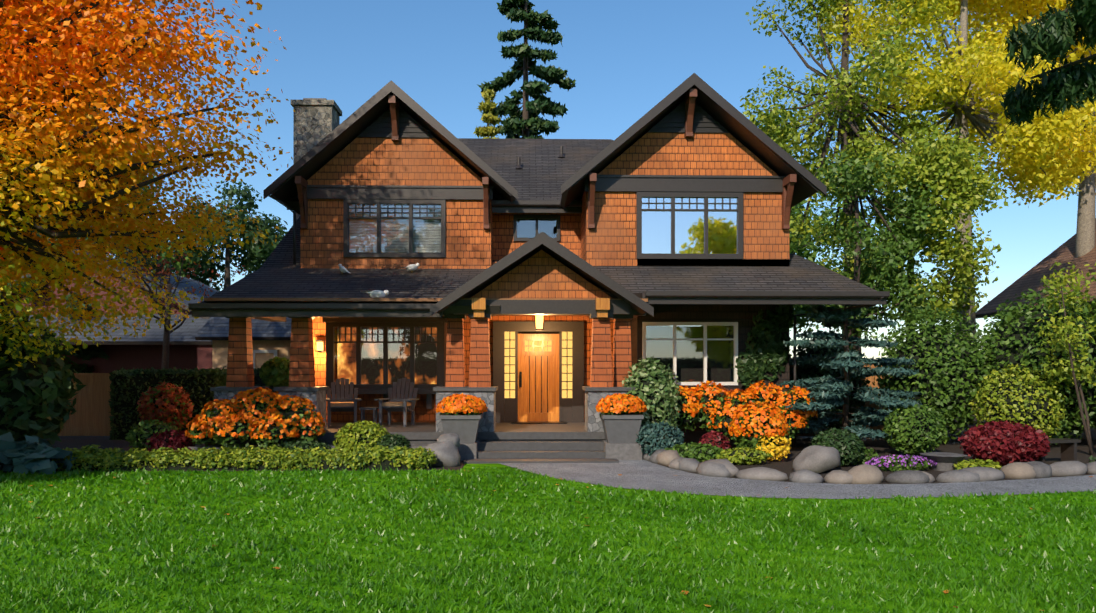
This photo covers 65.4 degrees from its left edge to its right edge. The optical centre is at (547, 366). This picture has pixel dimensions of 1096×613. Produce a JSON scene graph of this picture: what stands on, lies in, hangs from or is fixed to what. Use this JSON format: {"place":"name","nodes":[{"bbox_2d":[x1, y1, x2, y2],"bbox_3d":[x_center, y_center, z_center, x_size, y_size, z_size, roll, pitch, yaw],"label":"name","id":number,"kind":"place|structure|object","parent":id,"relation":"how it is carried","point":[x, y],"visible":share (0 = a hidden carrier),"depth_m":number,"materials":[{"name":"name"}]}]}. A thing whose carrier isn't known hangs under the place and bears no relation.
{"place":"outdoors","nodes":[
{"label":"outdoors","id":0,"kind":"place"},
{"bbox_2d":[329,322,440,388],"bbox_3d":[-3.611,-0.246,19.108,2.520,1.520,0.410,0,0,-1],"label":"bay window","id":1,"kind":"structure","parent":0,"point":[385,357],"depth_m":18.99,"materials":[{"name":"glass"}]},
{"bbox_2d":[6,0,1080,358],"label":"sky","id":2,"kind":"structure","parent":0,"point":[624,57],"materials":[{"name":"blue"}]},
{"bbox_2d":[0,464,1095,612],"bbox_3d":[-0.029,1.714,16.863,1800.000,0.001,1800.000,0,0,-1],"label":"lawn","id":3,"kind":"structure","parent":0,"point":[405,590],"depth_m":8.14,"materials":[{"name":"green plant"}]},
{"bbox_2d":[18,168,191,276],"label":"tree","id":4,"kind":"object","parent":3,"relation":"on","point":[178,267],"visible":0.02,"depth_m":56.80,"materials":[{"name":"plant"}]},
{"bbox_2d":[158,181,287,291],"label":"tree","id":5,"kind":"object","parent":3,"relation":"on","point":[256,258],"visible":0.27,"depth_m":60.14,"materials":[{"name":"green plant"}]},
{"bbox_2d":[186,422,641,463],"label":"porch platform","id":6,"kind":"structure","parent":3,"relation":"on","point":[568,442],"depth_m":15.97,"materials":[{"name":"concrete"}]},
{"bbox_2d":[257,356,289,386],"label":"porch shrub","id":7,"kind":"object","parent":6,"relation":"on","point":[274,371],"visible":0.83,"depth_m":17.30,"materials":[{"name":"green plant"}]},
{"bbox_2d":[326,378,360,426],"bbox_3d":[-4.430,0.753,18.386,0.780,1.020,0.826,0,0,-13],"label":"porch chair","id":8,"kind":"object","parent":6,"relation":"on","point":[336,403],"visible":0.9,"depth_m":18.61,"materials":[{"name":"brown wood"}]},
{"bbox_2d":[359,407,378,424],"bbox_3d":[-3.837,1.069,18.303,0.350,0.390,0.350,0,0,-1],"label":"side table","id":9,"kind":"object","parent":6,"relation":"on","point":[363,409],"visible":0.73,"depth_m":18.18,"materials":[{"name":"brown wood"}]},
{"bbox_2d":[374,378,418,426],"bbox_3d":[-3.232,0.753,18.413,0.780,1.020,0.826,0,0,9],"label":"porch chair","id":10,"kind":"object","parent":6,"relation":"on","point":[398,403],"visible":0.96,"depth_m":18.60,"materials":[{"name":"brown wood"}]},
{"bbox_2d":[210,314,642,431],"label":"porch columns","id":11,"kind":"structure","parent":6,"relation":"on","point":[606,379],"depth_m":16.54,"materials":[{"name":"wood"}]},
{"bbox_2d":[204,298,647,321],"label":"porch beams","id":12,"kind":"structure","parent":11,"relation":"on","point":[633,312],"depth_m":16.40,"materials":[{"name":"wood"}]},
{"bbox_2d":[453,250,629,317],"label":"porch gable","id":13,"kind":"structure","parent":11,"relation":"on","point":[541,274],"depth_m":16.55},
{"bbox_2d":[535,315,543,330],"bbox_3d":[-0.179,-1.006,17.760,0.200,0.500,0.200,0,0,-1],"label":"porch lantern","id":14,"kind":"object","parent":13,"relation":"hanging from","point":[539,322],"visible":0.77,"depth_m":17.68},
{"bbox_2d":[430,232,653,319],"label":"porch gable roof","id":15,"kind":"structure","parent":11,"relation":"on","point":[565,256],"depth_m":15.96,"materials":[{"name":"wood"}]},
{"bbox_2d":[436,393,486,443],"bbox_3d":[-1.607,0.944,15.860,0.969,0.919,0.931,0,0,-1],"label":"planter","id":16,"kind":"object","parent":6,"relation":"on","point":[465,428],"depth_m":15.54,"materials":[{"name":"concrete"}]},
{"bbox_2d":[596,393,646,442],"bbox_3d":[1.357,0.946,15.912,0.956,0.916,0.931,0,0,-1],"label":"planter","id":17,"kind":"object","parent":6,"relation":"on","point":[621,428],"depth_m":15.62,"materials":[{"name":"concrete"}]},
{"bbox_2d":[473,88,501,138],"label":"tree","id":18,"kind":"object","parent":3,"relation":"on","point":[489,118],"visible":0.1,"depth_m":40.57,"materials":[{"name":"plant"}]},
{"bbox_2d":[477,0,576,138],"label":"conifer tree","id":19,"kind":"object","parent":3,"relation":"on","point":[526,122],"visible":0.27,"depth_m":41.27,"materials":[{"name":"green plant"}]},
{"bbox_2d":[312,259,790,446],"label":"ground floor walls","id":20,"kind":"structure","parent":3,"relation":"on","point":[742,315],"depth_m":18.41,"materials":[{"name":"brown wood"}]},
{"bbox_2d":[315,340,323,351],"bbox_3d":[-5.134,-0.467,19.238,0.160,0.260,0.218,0,0,-1],"label":"wall sconce","id":21,"kind":"object","parent":20,"relation":"attached to","point":[320,345],"visible":1,"depth_m":19.15,"materials":[{"name":"glass"}]},
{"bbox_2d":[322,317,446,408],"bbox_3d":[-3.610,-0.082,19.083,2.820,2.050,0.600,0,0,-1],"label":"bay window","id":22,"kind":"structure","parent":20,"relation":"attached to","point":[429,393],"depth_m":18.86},
{"bbox_2d":[493,321,583,423],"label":"front door","id":23,"kind":"structure","parent":20,"relation":"attached to","point":[538,378],"depth_m":19.36,"materials":[{"name":"brown wood"}]},
{"bbox_2d":[192,138,885,316],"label":"roofs","id":24,"kind":"structure","parent":20,"relation":"on","point":[545,173],"depth_m":17.85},
{"bbox_2d":[360,290,388,297],"bbox_3d":[-3.349,-1.386,16.591,0.590,0.230,0.180,0,0,-18],"label":"bird","id":25,"kind":"object","parent":24,"relation":"on","point":[377,294],"visible":0.81,"depth_m":16.55},
{"bbox_2d":[188,200,889,446],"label":"gutters","id":26,"kind":"object","parent":24,"relation":"attached to","point":[880,295],"visible":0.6,"depth_m":16.46,"materials":[{"name":"metal"}]},
{"bbox_2d":[515,146,565,168],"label":"roof vents","id":27,"kind":"object","parent":24,"relation":"on","point":[519,166],"visible":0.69,"depth_m":21.43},
{"bbox_2d":[300,133,788,268],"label":"walls","id":28,"kind":"structure","parent":20,"relation":"on","point":[609,239],"depth_m":19.15,"materials":[{"name":"brown wood"}]},
{"bbox_2d":[263,80,517,220],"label":"gable roof","id":29,"kind":"structure","parent":28,"relation":"on","point":[329,146],"depth_m":18.58,"materials":[{"name":"wood"}]},
{"bbox_2d":[269,194,295,264],"bbox_3d":[-5.849,-3.028,18.823,0.093,1.482,0.686,0,0,40],"label":"downpipe","id":30,"kind":"object","parent":29,"relation":"attached to","point":[294,227],"visible":0.88,"depth_m":19.04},
{"bbox_2d":[291,98,341,219],"bbox_3d":[-6.164,-2.687,22.777,1.120,8.800,1.020,0,0,-1],"label":"chimney","id":31,"kind":"object","parent":29,"relation":"on","point":[316,121],"visible":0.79,"depth_m":22.32,"materials":[{"name":"stone"}]},
{"bbox_2d":[343,199,445,257],"bbox_3d":[-3.446,-3.107,19.342,2.320,1.340,0.410,0,0,-1],"label":"window","id":32,"kind":"structure","parent":28,"relation":"on","point":[377,229],"depth_m":19.22,"materials":[{"name":"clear glass"}]},
{"bbox_2d":[513,215,559,240],"bbox_3d":[-0.265,-3.252,20.214,1.140,0.650,0.410,0,0,-1],"label":"window","id":33,"kind":"structure","parent":28,"relation":"on","point":[524,230],"depth_m":20.08,"materials":[{"name":"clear glass"}]},
{"bbox_2d":[296,100,786,199],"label":"gable trim","id":34,"kind":"structure","parent":28,"relation":"attached to","point":[673,121],"depth_m":18.10,"materials":[{"name":"wood"}]},
{"bbox_2d":[295,89,796,229],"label":"roof brackets","id":35,"kind":"object","parent":28,"relation":"attached to","point":[789,181],"visible":0.96,"depth_m":18.05,"materials":[{"name":"wood"}]},
{"bbox_2d":[636,192,742,258],"bbox_3d":[3.005,-2.997,18.287,2.310,1.460,0.410,0,0,-1],"label":"window","id":36,"kind":"structure","parent":28,"relation":"attached to","point":[689,225],"depth_m":18.14,"materials":[{"name":"clear glass"}]},
{"bbox_2d":[556,73,826,233],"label":"gable roof","id":37,"kind":"structure","parent":28,"relation":"on","point":[761,145],"depth_m":17.58,"materials":[{"name":"wood"}]},
{"bbox_2d":[642,322,737,384],"bbox_3d":[3.014,-0.277,18.292,2.070,1.380,0.400,0,0,-1],"label":"wing window","id":38,"kind":"structure","parent":20,"relation":"on","point":[693,353],"depth_m":18.47,"materials":[{"name":"grey"}]},
{"bbox_2d":[735,304,795,388],"bbox_3d":[4.608,-0.575,18.090,1.304,2.137,0.270,0,0,-1],"label":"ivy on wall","id":39,"kind":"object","parent":20,"relation":"attached to","point":[768,348],"visible":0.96,"depth_m":18.06,"materials":[{"name":"green plant"}]},
{"bbox_2d":[18,470,1092,610],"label":"fallen leaves","id":40,"kind":"object","parent":3,"relation":"on","point":[944,591],"visible":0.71,"depth_m":9.35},
{"bbox_2d":[755,103,861,333],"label":"tree","id":41,"kind":"object","parent":3,"relation":"on","point":[801,251],"visible":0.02,"depth_m":53.15,"materials":[{"name":"green plant"}]},
{"bbox_2d":[0,408,1095,483],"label":"garden bed soil","id":42,"kind":"structure","parent":0,"point":[880,447],"depth_m":17.42,"materials":[{"name":"soil"}]},
{"bbox_2d":[0,432,77,474],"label":"hosta plants","id":43,"kind":"object","parent":42,"relation":"on","point":[31,454],"visible":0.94,"depth_m":13.76,"materials":[{"name":"green plant"}]},
{"bbox_2d":[0,310,85,445],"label":"rhododendron shrub","id":44,"kind":"object","parent":42,"relation":"on","point":[35,401],"visible":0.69,"depth_m":14.92,"materials":[{"name":"green plant"}]},
{"bbox_2d":[57,373,113,435],"bbox_3d":[-11.649,0.923,20.512,3.430,1.580,0.120,0,0,-1],"label":"fence","id":45,"kind":"object","parent":42,"relation":"on","point":[90,415],"visible":0.35,"depth_m":20.52,"materials":[{"name":"brown wood"}]},
{"bbox_2d":[0,49,173,372],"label":"conifer trunk","id":46,"kind":"object","parent":42,"relation":"on","point":[90,351],"visible":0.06,"depth_m":30.40,"materials":[{"name":"plant"}]},
{"bbox_2d":[1,249,218,372],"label":"neighbour house","id":47,"kind":"structure","parent":42,"relation":"on","point":[187,350],"depth_m":30.49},
{"bbox_2d":[0,0,294,369],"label":"maple tree","id":48,"kind":"object","parent":42,"relation":"on","point":[54,168],"visible":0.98,"depth_m":12.85,"materials":[{"name":"plant"}]},
{"bbox_2d":[125,419,178,451],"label":"shrub","id":49,"kind":"object","parent":42,"relation":"on","point":[138,436],"visible":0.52,"depth_m":16.26,"materials":[{"name":"green plant"}]},
{"bbox_2d":[77,219,245,369],"bbox_3d":[-10.703,-1.216,23.771,4.455,5.871,4.266,0,0,17],"label":"tree","id":50,"kind":"object","parent":42,"relation":"on","point":[165,350],"visible":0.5,"depth_m":23.60,"materials":[{"name":"brown plant"}]},
{"bbox_2d":[136,382,193,429],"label":"shrub","id":51,"kind":"object","parent":42,"relation":"on","point":[164,402],"visible":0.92,"depth_m":18.43,"materials":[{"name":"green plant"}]},
{"bbox_2d":[108,366,226,439],"bbox_3d":[-9.009,0.871,20.474,2.721,1.767,1.325,0,0,-1],"label":"hedge","id":52,"kind":"object","parent":42,"relation":"on","point":[128,387],"visible":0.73,"depth_m":19.99,"materials":[{"name":"green plant"}]},
{"bbox_2d":[145,429,194,452],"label":"dark red shrub","id":53,"kind":"object","parent":42,"relation":"on","point":[169,439],"visible":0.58,"depth_m":15.63,"materials":[{"name":"brown plant"}]},
{"bbox_2d":[201,366,282,400],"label":"hedge","id":54,"kind":"object","parent":42,"relation":"on","point":[258,381],"depth_m":23.34,"materials":[{"name":"green plant"}]},
{"bbox_2d":[195,317,291,368],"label":"neighbour outbuilding","id":55,"kind":"structure","parent":42,"relation":"on","point":[267,335],"depth_m":27.16,"materials":[{"name":"grey"}]},
{"bbox_2d":[253,350,276,367],"bbox_3d":[-9.017,-0.036,27.314,0.840,1.040,0.420,0,0,-1],"label":"window","id":56,"kind":"structure","parent":55,"relation":"attached to","point":[266,351],"depth_m":27.10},
{"bbox_2d":[52,443,436,470],"bbox_3d":[-5.030,1.524,14.264,6.384,0.517,0.651,0,0,-1],"label":"border hedge","id":57,"kind":"object","parent":42,"relation":"on","point":[355,456],"visible":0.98,"depth_m":14.12,"materials":[{"name":"green plant"}]},
{"bbox_2d":[185,387,325,449],"bbox_3d":[-5.354,0.966,15.715,2.550,1.174,1.291,0,0,-1],"label":"flower mound","id":58,"kind":"object","parent":42,"relation":"on","point":[256,416],"visible":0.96,"depth_m":15.42,"materials":[{"name":"orange plant"}]},
{"bbox_2d":[277,439,330,456],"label":"bush","id":59,"kind":"object","parent":42,"relation":"on","point":[304,444],"visible":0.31,"depth_m":14.85,"materials":[{"name":"green plant"}]},
{"bbox_2d":[333,420,388,452],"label":"bush","id":60,"kind":"object","parent":42,"relation":"on","point":[367,433],"visible":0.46,"depth_m":14.94,"materials":[{"name":"green plant"}]},
{"bbox_2d":[375,433,410,457],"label":"dark round shrub","id":61,"kind":"object","parent":42,"relation":"on","point":[390,441],"visible":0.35,"depth_m":14.91,"materials":[{"name":"green plant"}]},
{"bbox_2d":[425,441,459,466],"bbox_3d":[-1.838,1.493,14.851,0.667,0.471,0.766,0,0,-17],"label":"boulder","id":62,"kind":"object","parent":42,"relation":"on","point":[446,453],"visible":0.58,"depth_m":14.59,"materials":[{"name":"stone"}]},
{"bbox_2d":[437,433,459,446],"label":"boulder","id":63,"kind":"object","parent":62,"relation":"on","point":[454,438],"visible":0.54,"depth_m":14.88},
{"bbox_2d":[622,356,681,429],"bbox_3d":[1.987,0.700,16.552,1.219,1.834,1.033,0,0,-1],"label":"variegated shrub","id":64,"kind":"object","parent":42,"relation":"on","point":[656,386],"visible":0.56,"depth_m":16.29,"materials":[{"name":"green plant"}]},
{"bbox_2d":[649,449,666,463],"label":"border rock","id":65,"kind":"object","parent":42,"relation":"on","point":[652,458],"visible":0.31,"depth_m":15.12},
{"bbox_2d":[636,421,685,455],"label":"grey green shrub","id":66,"kind":"object","parent":42,"relation":"on","point":[652,437],"visible":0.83,"depth_m":15.48,"materials":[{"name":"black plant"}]},
{"bbox_2d":[656,450,679,465],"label":"border rock","id":67,"kind":"object","parent":42,"relation":"on","point":[664,458],"visible":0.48,"depth_m":14.77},
{"bbox_2d":[668,457,683,469],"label":"border rock","id":68,"kind":"object","parent":42,"relation":"on","point":[673,463],"visible":0.38,"depth_m":14.25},
{"bbox_2d":[677,458,699,471],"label":"border rock","id":69,"kind":"object","parent":42,"relation":"on","point":[689,464],"visible":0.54,"depth_m":13.97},
{"bbox_2d":[664,442,722,461],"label":"bush","id":70,"kind":"object","parent":42,"relation":"on","point":[699,452],"visible":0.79,"depth_m":15.03,"materials":[{"name":"green plant"}]},
{"bbox_2d":[698,462,731,477],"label":"border rock","id":71,"kind":"object","parent":42,"relation":"on","point":[711,469],"visible":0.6,"depth_m":13.26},
{"bbox_2d":[699,430,730,449],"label":"burgundy shrub","id":72,"kind":"object","parent":42,"relation":"on","point":[717,439],"visible":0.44,"depth_m":15.51,"materials":[{"name":"red plant"}]},
{"bbox_2d":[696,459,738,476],"bbox_3d":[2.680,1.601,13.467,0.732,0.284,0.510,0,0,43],"label":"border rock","id":73,"kind":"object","parent":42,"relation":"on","point":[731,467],"visible":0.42,"depth_m":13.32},
{"bbox_2d":[716,447,771,464],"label":"bush","id":74,"kind":"object","parent":42,"relation":"on","point":[744,456],"visible":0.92,"depth_m":14.79,"materials":[{"name":"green plant"}]},
{"bbox_2d":[671,380,817,440],"bbox_3d":[3.812,0.872,17.147,3.182,1.222,1.178,0,0,-1],"label":"flower hedge","id":75,"kind":"object","parent":42,"relation":"on","point":[711,408],"visible":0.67,"depth_m":16.93,"materials":[{"name":"orange plant"}]},
{"bbox_2d":[728,401,790,460],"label":"mixed flower clump","id":76,"kind":"object","parent":42,"relation":"on","point":[761,427],"visible":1,"depth_m":15.33,"materials":[{"name":"orange plant"}]},
{"bbox_2d":[735,467,787,480],"bbox_3d":[3.270,1.634,13.027,0.810,0.213,0.423,0,0,28],"label":"border rock","id":77,"kind":"object","parent":42,"relation":"on","point":[763,473],"visible":0.81,"depth_m":12.89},
{"bbox_2d":[791,469,823,482],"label":"border rock","id":78,"kind":"object","parent":42,"relation":"on","point":[804,476],"visible":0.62,"depth_m":12.54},
{"bbox_2d":[792,445,840,472],"bbox_3d":[4.345,1.516,13.975,0.897,0.447,0.812,-9,-14,-45],"label":"boulder","id":79,"kind":"object","parent":42,"relation":"on","point":[817,458],"visible":0.88,"depth_m":13.66,"materials":[{"name":"stone"}]},
{"bbox_2d":[789,329,870,433],"bbox_3d":[6.478,0.405,20.015,2.009,2.619,1.854,0,0,-1],"label":"tall shrub","id":80,"kind":"object","parent":42,"relation":"on","point":[806,371],"visible":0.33,"depth_m":19.57,"materials":[{"name":"green plant"}]},
{"bbox_2d":[809,428,865,465],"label":"round shrub","id":81,"kind":"object","parent":42,"relation":"on","point":[848,445],"visible":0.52,"depth_m":14.45,"materials":[{"name":"green plant"}]},
{"bbox_2d":[824,470,852,483],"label":"border rock","id":82,"kind":"object","parent":42,"relation":"on","point":[838,477],"visible":0.67,"depth_m":12.49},
{"bbox_2d":[789,363,894,435],"bbox_3d":[7.267,0.778,20.439,4.350,1.870,0.120,0,0,-1],"label":"fence","id":83,"kind":"object","parent":42,"relation":"on","point":[877,384],"visible":0.02,"depth_m":20.44,"materials":[{"name":"brown wood"}]},
{"bbox_2d":[777,304,921,440],"bbox_3d":[6.368,-0.036,17.832,3.529,3.502,3.267,0,0,-1],"label":"blue conifer","id":84,"kind":"object","parent":42,"relation":"on","point":[826,393],"depth_m":17.41,"materials":[{"name":"plant"}]},
{"bbox_2d":[740,0,966,346],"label":"tree","id":85,"kind":"object","parent":42,"relation":"on","point":[847,103],"visible":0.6,"depth_m":25.19,"materials":[{"name":"green plant"}]},
{"bbox_2d":[841,447,878,464],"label":"ground cover","id":86,"kind":"object","parent":42,"relation":"on","point":[864,458],"visible":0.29,"depth_m":14.79,"materials":[{"name":"green plant"}]},
{"bbox_2d":[848,464,883,483],"bbox_3d":[4.678,1.588,12.583,0.615,0.310,0.344,0,0,-10],"label":"border rock","id":87,"kind":"object","parent":42,"relation":"on","point":[866,474],"visible":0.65,"depth_m":12.47,"materials":[{"name":"stone"}]},
{"bbox_2d":[789,151,950,352],"bbox_3d":[8.109,-1.885,22.116,4.484,7.198,3.838,0,0,-1],"label":"tree","id":88,"kind":"object","parent":42,"relation":"on","point":[914,226],"visible":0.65,"depth_m":21.83,"materials":[{"name":"green plant"}]},
{"bbox_2d":[865,454,936,470],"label":"purple flower","id":89,"kind":"object","parent":42,"relation":"on","point":[915,464],"visible":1,"depth_m":13.90,"materials":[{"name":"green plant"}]},
{"bbox_2d":[884,470,929,483],"bbox_3d":[5.303,1.634,12.606,0.647,0.214,0.366,0,0,1],"label":"border rock","id":90,"kind":"object","parent":42,"relation":"on","point":[909,477],"visible":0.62,"depth_m":12.49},
{"bbox_2d":[882,404,947,454],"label":"round shrub","id":91,"kind":"object","parent":42,"relation":"on","point":[916,429],"visible":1,"depth_m":16.25,"materials":[{"name":"green plant"}]},
{"bbox_2d":[828,122,1011,340],"bbox_3d":[10.239,-2.405,23.604,4.445,8.238,5.010,0,0,24],"label":"tree","id":92,"kind":"object","parent":42,"relation":"on","point":[947,171],"visible":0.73,"depth_m":22.37,"materials":[{"name":"green plant"}]},
{"bbox_2d":[872,305,994,443],"bbox_3d":[8.534,0.161,18.857,2.626,3.054,2.370,0,0,-1],"label":"tall shrub","id":93,"kind":"object","parent":42,"relation":"on","point":[945,381],"visible":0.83,"depth_m":18.20,"materials":[{"name":"green plant"}]},
{"bbox_2d":[920,452,966,470],"bbox_3d":[6.535,1.575,14.111,0.720,0.277,0.720,0,0,-1],"label":"stone basin","id":94,"kind":"object","parent":42,"relation":"on","point":[945,461],"visible":0.81,"depth_m":13.95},
{"bbox_2d":[798,0,1095,420],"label":"tree","id":95,"kind":"object","parent":42,"relation":"on","point":[1037,143],"visible":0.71,"depth_m":24.90,"materials":[{"name":"yellow plant"}]},
{"bbox_2d":[936,469,979,482],"bbox_3d":[6.128,1.646,12.780,0.661,0.189,0.414,0,0,-12],"label":"border rock","id":96,"kind":"object","parent":42,"relation":"on","point":[956,476],"visible":0.77,"depth_m":12.62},
{"bbox_2d":[953,459,1001,469],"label":"ground cover","id":97,"kind":"object","parent":42,"relation":"on","point":[961,464],"visible":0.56,"depth_m":13.75,"materials":[{"name":"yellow plant"}]},
{"bbox_2d":[960,467,1004,481],"bbox_3d":[6.526,1.634,12.951,0.908,0.214,0.468,0,0,-16],"label":"border rock","id":98,"kind":"object","parent":42,"relation":"on","point":[988,474],"visible":0.62,"depth_m":12.81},
{"bbox_2d":[958,420,1049,465],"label":"bush","id":99,"kind":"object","parent":42,"relation":"on","point":[1006,442],"depth_m":14.30,"materials":[{"name":"red"}]},
{"bbox_2d":[930,0,1095,257],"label":"tree","id":100,"kind":"object","parent":42,"relation":"on","point":[1086,226],"visible":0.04,"depth_m":30.07,"materials":[{"name":"yellow plant"}]},
{"bbox_2d":[969,363,1065,438],"bbox_3d":[9.567,0.810,17.384,1.782,1.764,1.569,0,0,-1],"label":"tall shrub","id":101,"kind":"object","parent":42,"relation":"on","point":[1022,398],"visible":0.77,"depth_m":17.01,"materials":[{"name":"green plant"}]},
{"bbox_2d":[1000,462,1035,478],"bbox_3d":[7.262,1.608,13.185,0.533,0.270,0.399,0,0,-15],"label":"border rock","id":102,"kind":"object","parent":42,"relation":"on","point":[1018,470],"visible":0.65,"depth_m":13.04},
{"bbox_2d":[975,228,1095,323],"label":"neighbour house","id":103,"kind":"structure","parent":42,"relation":"on","point":[1063,254],"depth_m":31.21,"materials":[{"name":"brown"}]},
{"bbox_2d":[975,312,1095,436],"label":"tall shrub","id":104,"kind":"object","parent":42,"relation":"on","point":[991,334],"visible":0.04,"depth_m":20.51,"materials":[{"name":"green plant"}]},
{"bbox_2d":[976,284,1095,445],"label":"tall shrub","id":105,"kind":"object","parent":42,"relation":"on","point":[1018,341],"visible":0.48,"depth_m":17.73,"materials":[{"name":"green plant"}]},
{"bbox_2d":[1024,461,1051,477],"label":"border rock","id":106,"kind":"object","parent":42,"relation":"on","point":[1042,470],"visible":0.38,"depth_m":13.12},
{"bbox_2d":[1035,438,1080,462],"bbox_3d":[8.914,1.498,15.065,0.900,0.430,0.320,0,0,-16],"label":"garden bench","id":107,"kind":"object","parent":42,"relation":"on","point":[1068,449],"visible":0.41,"depth_m":15.05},
{"bbox_2d":[1033,261,1095,454],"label":"tree","id":108,"kind":"object","parent":42,"relation":"on","point":[1071,372],"visible":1,"depth_m":16.53,"materials":[{"name":"green plant"}]},
{"bbox_2d":[1050,461,1087,475],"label":"border rock","id":109,"kind":"object","parent":42,"relation":"on","point":[1069,468],"visible":0.69,"depth_m":13.41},
{"bbox_2d":[1086,461,1095,473],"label":"border rock","id":110,"kind":"object","parent":42,"relation":"on","point":[1091,466],"visible":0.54,"depth_m":13.63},
{"bbox_2d":[499,459,1095,498],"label":"gravel path","id":111,"kind":"structure","parent":0,"point":[643,474],"depth_m":12.36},
{"bbox_2d":[999,0,1095,127],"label":"tree boughs","id":112,"kind":"object","parent":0,"point":[1055,35],"depth_m":14.59,"materials":[{"name":"plant"}]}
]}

